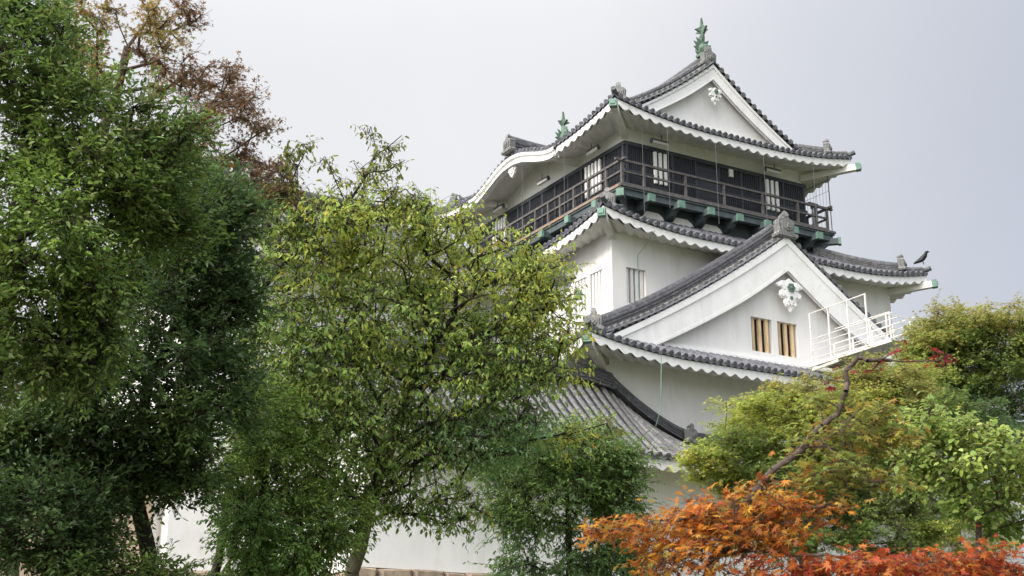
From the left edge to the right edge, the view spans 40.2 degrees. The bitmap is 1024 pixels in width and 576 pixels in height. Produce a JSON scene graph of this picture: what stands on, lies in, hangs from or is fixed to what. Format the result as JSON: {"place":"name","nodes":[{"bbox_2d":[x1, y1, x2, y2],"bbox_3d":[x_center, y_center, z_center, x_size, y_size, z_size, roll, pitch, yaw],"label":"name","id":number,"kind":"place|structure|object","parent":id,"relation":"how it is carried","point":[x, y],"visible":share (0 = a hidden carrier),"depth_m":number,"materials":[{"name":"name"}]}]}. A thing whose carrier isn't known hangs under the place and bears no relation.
{"place":"outdoors","nodes":[
{"label":"outdoors","id":0,"kind":"place"},
{"bbox_2d":[0,0,1023,559],"label":"sky","id":1,"kind":"structure","parent":0,"point":[927,96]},
{"bbox_3d":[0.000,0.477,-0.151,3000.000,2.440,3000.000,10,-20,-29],"label":"ground","id":2,"kind":"structure","parent":0,"visible":0},
{"bbox_2d":[2,336,27,575],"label":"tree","id":3,"kind":"object","parent":2,"relation":"on","point":[13,544],"visible":0.02,"depth_m":19.43,"materials":[{"name":"green plant"}]},
{"bbox_2d":[1,459,153,575],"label":"plaster wall","id":4,"kind":"structure","parent":2,"relation":"on","point":[131,525],"depth_m":39.17,"materials":[{"name":"white paint"}]},
{"bbox_2d":[0,434,220,575],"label":"evergreen shrub","id":5,"kind":"object","parent":2,"relation":"on","point":[67,547],"visible":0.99,"depth_m":15.08,"materials":[{"name":"green plant"}]},
{"bbox_2d":[0,0,236,433],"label":"evergreen tree","id":6,"kind":"object","parent":2,"relation":"on","point":[135,196],"visible":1,"depth_m":13.49,"materials":[{"name":"green plant"}]},
{"bbox_2d":[0,136,286,570],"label":"evergreen tree","id":7,"kind":"object","parent":2,"relation":"on","point":[175,438],"visible":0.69,"depth_m":16.34,"materials":[{"name":"green plant"}]},
{"bbox_2d":[47,0,310,460],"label":"maple tree","id":8,"kind":"object","parent":2,"relation":"on","point":[223,95],"visible":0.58,"depth_m":20.79,"materials":[{"name":"brown plant"}]},
{"bbox_2d":[168,571,234,575],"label":"stone wall","id":9,"kind":"structure","parent":2,"relation":"on","point":[200,572],"depth_m":39.22,"materials":[{"name":"beige stone"}]},
{"bbox_2d":[112,156,582,571],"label":"keep","id":10,"kind":"structure","parent":9,"relation":"on","point":[189,534],"depth_m":40.39,"materials":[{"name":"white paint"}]},
{"bbox_2d":[192,350,390,575],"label":"broadleaf tree","id":11,"kind":"object","parent":2,"relation":"on","point":[264,513],"visible":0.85,"depth_m":18.61,"materials":[{"name":"green plant"}]},
{"bbox_2d":[210,124,432,575],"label":"cherry tree","id":12,"kind":"object","parent":2,"relation":"on","point":[293,360],"visible":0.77,"depth_m":20.22,"materials":[{"name":"green plant"}]},
{"bbox_2d":[333,567,493,575],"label":"stone wall","id":13,"kind":"structure","parent":2,"relation":"on","point":[365,571],"depth_m":38.41,"materials":[{"name":"beige stone"}]},
{"bbox_2d":[299,18,1023,575],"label":"castle keep","id":14,"kind":"structure","parent":13,"relation":"on","point":[675,208],"depth_m":50.96,"materials":[{"name":"white paint"}]},
{"bbox_2d":[492,216,506,250],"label":"barred window","id":15,"kind":"structure","parent":14,"relation":"in","point":[497,226],"depth_m":61.47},
{"bbox_2d":[576,277,586,314],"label":"barred window","id":16,"kind":"structure","parent":14,"relation":"in","point":[584,281],"depth_m":50.57,"materials":[{"name":"paint"}]},
{"bbox_2d":[584,159,602,199],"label":"barred window","id":17,"kind":"structure","parent":14,"relation":"in","point":[596,166],"depth_m":55.27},
{"bbox_2d":[592,269,602,307],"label":"barred window","id":18,"kind":"structure","parent":14,"relation":"in","point":[597,278],"depth_m":49.75,"materials":[{"name":"paint"}]},
{"bbox_2d":[626,268,643,302],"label":"barred window","id":19,"kind":"structure","parent":14,"relation":"in","point":[631,277],"depth_m":49.48,"materials":[{"name":"white paint"}]},
{"bbox_2d":[651,151,667,186],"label":"barred window","id":20,"kind":"structure","parent":14,"relation":"in","point":[658,159],"depth_m":54.38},
{"bbox_2d":[697,165,718,202],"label":"door","id":21,"kind":"structure","parent":14,"relation":"in","point":[703,172],"depth_m":55.47,"materials":[{"name":"black wood"}]},
{"bbox_2d":[751,317,768,352],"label":"wood barred window","id":22,"kind":"structure","parent":14,"relation":"in","point":[759,329],"depth_m":50.19,"materials":[{"name":"beige wood"}]},
{"bbox_2d":[764,179,779,212],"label":"barred window","id":23,"kind":"structure","parent":14,"relation":"in","point":[771,187],"depth_m":57.10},
{"bbox_2d":[777,322,794,356],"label":"wood barred window","id":24,"kind":"structure","parent":14,"relation":"in","point":[785,333],"depth_m":50.76,"materials":[{"name":"beige wood"}]},
{"bbox_2d":[808,202,817,224],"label":"viewing telescope","id":25,"kind":"object","parent":14,"relation":"on","point":[813,218],"visible":0.45,"depth_m":57.83,"materials":[{"name":"grey metal"}]},
{"bbox_2d":[809,293,917,372],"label":"escape landing","id":26,"kind":"object","parent":14,"relation":"attached to","point":[886,345],"visible":0.63,"depth_m":48.73,"materials":[{"name":"white paint"}]},
{"bbox_2d":[913,251,928,263],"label":"crow","id":27,"kind":"object","parent":14,"relation":"on","point":[923,257],"visible":1,"depth_m":56.09,"materials":[{"name":"black"}]},
{"bbox_2d":[273,181,626,575],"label":"cherry tree","id":28,"kind":"object","parent":2,"relation":"on","point":[444,427],"visible":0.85,"depth_m":20.80,"materials":[{"name":"green plant"}]},
{"bbox_2d":[447,404,679,575],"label":"broadleaf tree","id":29,"kind":"object","parent":2,"relation":"on","point":[600,474],"visible":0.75,"depth_m":24.53,"materials":[{"name":"green plant"}]},
{"bbox_2d":[572,339,1023,575],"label":"maple tree","id":30,"kind":"object","parent":2,"relation":"on","point":[777,539],"visible":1,"depth_m":7.89,"materials":[{"name":"orange plant"}]},
{"bbox_2d":[669,344,1023,574],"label":"maple tree","id":31,"kind":"object","parent":2,"relation":"on","point":[771,414],"visible":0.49,"depth_m":28.10,"materials":[{"name":"green plant"}]},
{"bbox_2d":[870,389,1023,554],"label":"broadleaf tree","id":32,"kind":"object","parent":2,"relation":"on","point":[997,450],"visible":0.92,"depth_m":21.62,"materials":[{"name":"green plant"}]},
{"bbox_2d":[876,288,1023,555],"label":"maple tree","id":33,"kind":"object","parent":2,"relation":"on","point":[974,339],"visible":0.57,"depth_m":38.17,"materials":[{"name":"green plant"}]}
]}

